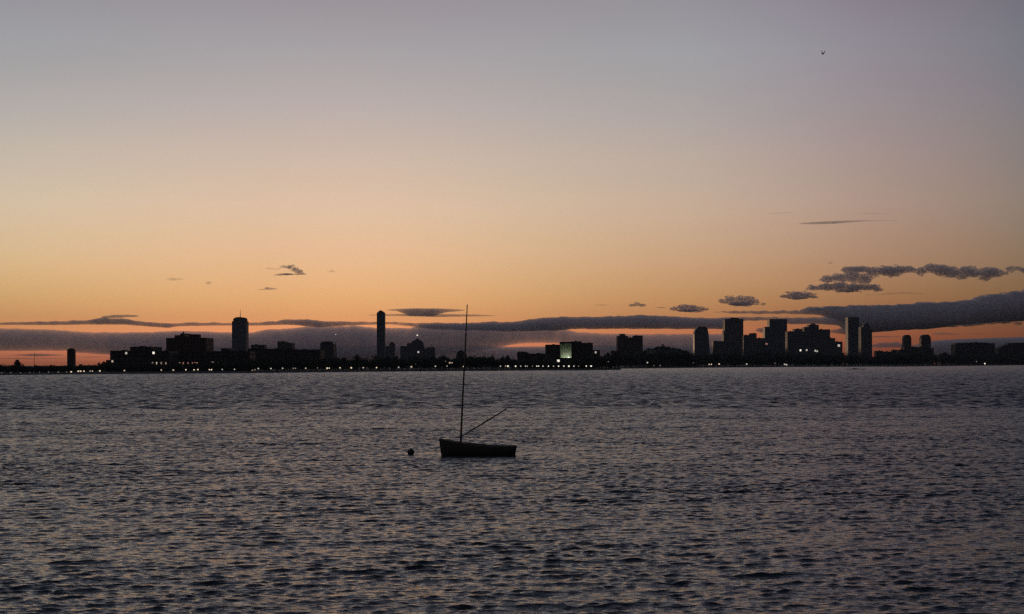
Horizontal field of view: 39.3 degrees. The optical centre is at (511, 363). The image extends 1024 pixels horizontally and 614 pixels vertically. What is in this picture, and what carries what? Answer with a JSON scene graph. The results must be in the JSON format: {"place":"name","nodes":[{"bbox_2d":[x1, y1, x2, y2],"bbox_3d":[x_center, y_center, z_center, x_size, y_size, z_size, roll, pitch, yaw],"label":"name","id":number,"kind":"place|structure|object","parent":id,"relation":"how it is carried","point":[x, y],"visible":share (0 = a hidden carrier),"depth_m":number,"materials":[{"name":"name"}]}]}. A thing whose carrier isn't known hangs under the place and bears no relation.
{"place":"outdoors","nodes":[
{"label":"outdoors","id":0,"kind":"place"},
{"bbox_2d":[0,364,1021,374],"bbox_3d":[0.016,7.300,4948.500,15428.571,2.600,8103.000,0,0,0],"label":"ground","id":1,"kind":"structure","parent":0,"point":[267,371],"depth_m":1624.55,"materials":[{"name":"soil"}]},
{"bbox_2d":[14,360,20,372],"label":"tree","id":2,"kind":"object","parent":1,"relation":"on","point":[17,363],"visible":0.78,"depth_m":1173.93,"materials":[{"name":"black plant"}]},
{"bbox_2d":[67,348,75,365],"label":"slim tower","id":3,"kind":"structure","parent":1,"relation":"on","point":[71,356],"depth_m":1500.00,"materials":[{"name":"brick"}]},
{"bbox_2d":[106,346,178,370],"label":"long block","id":4,"kind":"structure","parent":1,"relation":"on","point":[142,355],"depth_m":1330.00,"materials":[{"name":"grey"}]},
{"bbox_2d":[166,332,213,350],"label":"stepped block","id":5,"kind":"structure","parent":1,"relation":"on","point":[183,341],"depth_m":1450.00,"materials":[{"name":"brick"}]},
{"bbox_2d":[179,348,254,370],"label":"shore range","id":6,"kind":"structure","parent":1,"relation":"on","point":[229,355],"depth_m":1385.00,"materials":[{"name":"grey"}]},
{"bbox_2d":[232,313,248,350],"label":"office tower","id":7,"kind":"structure","parent":1,"relation":"on","point":[240,332],"depth_m":6500.00,"materials":[{"name":"grey glass"}]},
{"bbox_2d":[251,344,266,347],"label":"flat block","id":8,"kind":"structure","parent":1,"relation":"on","point":[258,346],"depth_m":3600.00,"materials":[{"name":"grey stone"}]},
{"bbox_2d":[277,341,294,348],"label":"twin level block","id":9,"kind":"structure","parent":1,"relation":"on","point":[284,345],"depth_m":3300.00,"materials":[{"name":"grey stone"}]},
{"bbox_2d":[248,348,324,368],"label":"long hall","id":10,"kind":"structure","parent":1,"relation":"on","point":[265,354],"depth_m":1800.00,"materials":[{"name":"grey"}]},
{"bbox_2d":[0,352,623,372],"bbox_3d":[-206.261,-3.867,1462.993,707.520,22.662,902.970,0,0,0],"label":"treeline","id":11,"kind":"object","parent":1,"relation":"on","point":[593,360],"visible":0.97,"depth_m":1503.57,"materials":[{"name":"black plant"}]},
{"bbox_2d":[320,341,336,359],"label":"rounded block","id":12,"kind":"structure","parent":1,"relation":"on","point":[329,348],"depth_m":2300.00,"materials":[{"name":"grey stone"}]},
{"bbox_2d":[352,354,360,369],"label":"tree","id":13,"kind":"object","parent":1,"relation":"on","point":[356,358],"visible":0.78,"depth_m":1559.57,"materials":[{"name":"black plant"}]},
{"bbox_2d":[377,310,384,359],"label":"slender tower","id":14,"kind":"structure","parent":1,"relation":"on","point":[380,333],"depth_m":6200.00,"materials":[{"name":"grey glass"}]},
{"bbox_2d":[385,342,394,358],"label":"knob tower","id":15,"kind":"structure","parent":1,"relation":"on","point":[390,350],"depth_m":6000.00,"materials":[{"name":"grey stone"}]},
{"bbox_2d":[400,335,434,359],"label":"domed block","id":16,"kind":"structure","parent":1,"relation":"on","point":[415,348],"depth_m":5600.00,"materials":[{"name":"grey stone"}]},
{"bbox_2d":[456,350,466,366],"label":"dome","id":17,"kind":"structure","parent":1,"relation":"on","point":[460,352],"depth_m":3000.00,"materials":[{"name":"black"}]},
{"bbox_2d":[517,351,528,358],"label":"pavilion annex","id":18,"kind":"object","parent":1,"relation":"on","point":[521,352],"visible":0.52,"depth_m":2300.00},
{"bbox_2d":[518,353,544,367],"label":"waterfront hall","id":19,"kind":"structure","parent":1,"relation":"on","point":[538,355],"depth_m":1900.00,"materials":[{"name":"grey"}]},
{"bbox_2d":[545,341,592,367],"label":"glass hall","id":20,"kind":"structure","parent":1,"relation":"on","point":[562,351],"depth_m":1844.00,"materials":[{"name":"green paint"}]},
{"bbox_2d":[593,350,599,367],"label":"side house","id":21,"kind":"structure","parent":1,"relation":"on","point":[596,353],"depth_m":2050.00,"materials":[{"name":"grey"}]},
{"bbox_2d":[610,334,642,365],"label":"notched block","id":22,"kind":"structure","parent":1,"relation":"on","point":[626,344],"depth_m":3600.00,"materials":[{"name":"brick"}]},
{"bbox_2d":[693,326,709,364],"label":"tapered tower","id":23,"kind":"structure","parent":1,"relation":"on","point":[701,340],"depth_m":5900.00,"materials":[{"name":"grey glass"}]},
{"bbox_2d":[712,341,723,364],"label":"shoulder block","id":24,"kind":"structure","parent":1,"relation":"on","point":[718,347],"depth_m":5400.00,"materials":[{"name":"grey stone"}]},
{"bbox_2d":[722,318,742,364],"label":"square tower","id":25,"kind":"structure","parent":1,"relation":"on","point":[732,332],"depth_m":6000.00,"materials":[{"name":"grey stone"}]},
{"bbox_2d":[742,333,764,364],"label":"peaked block","id":26,"kind":"structure","parent":1,"relation":"on","point":[752,343],"depth_m":5700.00,"materials":[{"name":"grey stone"}]},
{"bbox_2d":[763,319,786,364],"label":"shouldered tower","id":27,"kind":"structure","parent":1,"relation":"on","point":[774,330],"depth_m":6100.00,"materials":[{"name":"grey glass"}]},
{"bbox_2d":[785,324,841,364],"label":"jagged block","id":28,"kind":"structure","parent":1,"relation":"on","point":[812,339],"depth_m":5500.00,"materials":[{"name":"grey stone"}]},
{"bbox_2d":[621,350,1023,366],"bbox_3d":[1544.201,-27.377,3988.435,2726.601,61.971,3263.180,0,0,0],"label":"treeline","id":29,"kind":"object","parent":1,"relation":"on","point":[684,358],"visible":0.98,"depth_m":3140.55,"materials":[{"name":"black plant"}]},
{"bbox_2d":[845,317,858,363],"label":"plain tower","id":30,"kind":"structure","parent":1,"relation":"on","point":[851,337],"depth_m":6200.00,"materials":[{"name":"grey glass"}]},
{"bbox_2d":[858,322,871,358],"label":"pointed tower","id":31,"kind":"structure","parent":1,"relation":"on","point":[865,337],"depth_m":5800.00,"materials":[{"name":"grey stone"}]},
{"bbox_2d":[874,349,895,363],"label":"block","id":32,"kind":"structure","parent":1,"relation":"on","point":[886,352],"depth_m":5600.00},
{"bbox_2d":[901,335,910,349],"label":"round topped tower","id":33,"kind":"structure","parent":1,"relation":"on","point":[906,340],"depth_m":5700.00,"materials":[{"name":"brick"}]},
{"bbox_2d":[896,346,933,364],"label":"connecting block","id":34,"kind":"structure","parent":1,"relation":"on","point":[913,350],"depth_m":5200.00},
{"bbox_2d":[918,335,930,347],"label":"round topped tower","id":35,"kind":"structure","parent":1,"relation":"on","point":[924,340],"depth_m":5700.00,"materials":[{"name":"brick"}]},
{"bbox_2d":[951,342,994,364],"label":"wide block","id":36,"kind":"structure","parent":1,"relation":"on","point":[973,348],"depth_m":4900.00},
{"bbox_2d":[995,343,1023,363],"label":"sloped block","id":37,"kind":"structure","parent":1,"relation":"on","point":[1004,348],"depth_m":5050.00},
{"bbox_2d":[0,365,1023,613],"bbox_3d":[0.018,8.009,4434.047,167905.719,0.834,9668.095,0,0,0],"label":"water","id":38,"kind":"structure","parent":0,"point":[778,491],"depth_m":88.90,"materials":[{"name":"grey liquid"}]},
{"bbox_2d":[407,448,413,453],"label":"mooring buoy","id":39,"kind":"object","parent":38,"relation":"on","point":[410,451],"visible":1,"depth_m":126.78,"materials":[{"name":"black plastic"}]},
{"bbox_2d":[439,305,516,455],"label":"sailboat","id":40,"kind":"object","parent":38,"relation":"on","point":[453,448],"visible":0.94,"depth_m":124.69,"materials":[{"name":"paint"}]},
{"bbox_2d":[0,0,1023,365],"label":"sky","id":41,"kind":"structure","parent":0,"point":[595,172],"materials":[{"name":"orange"}]},
{"bbox_2d":[634,349,690,366],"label":"hill","id":42,"kind":"structure","parent":0,"point":[658,364],"depth_m":2838.02,"materials":[{"name":"soil"}]},
{"bbox_2d":[643,344,682,354],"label":"woodland","id":43,"kind":"object","parent":42,"relation":"on","point":[664,348],"visible":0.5,"depth_m":2866.28,"materials":[{"name":"black plant"}]}
]}

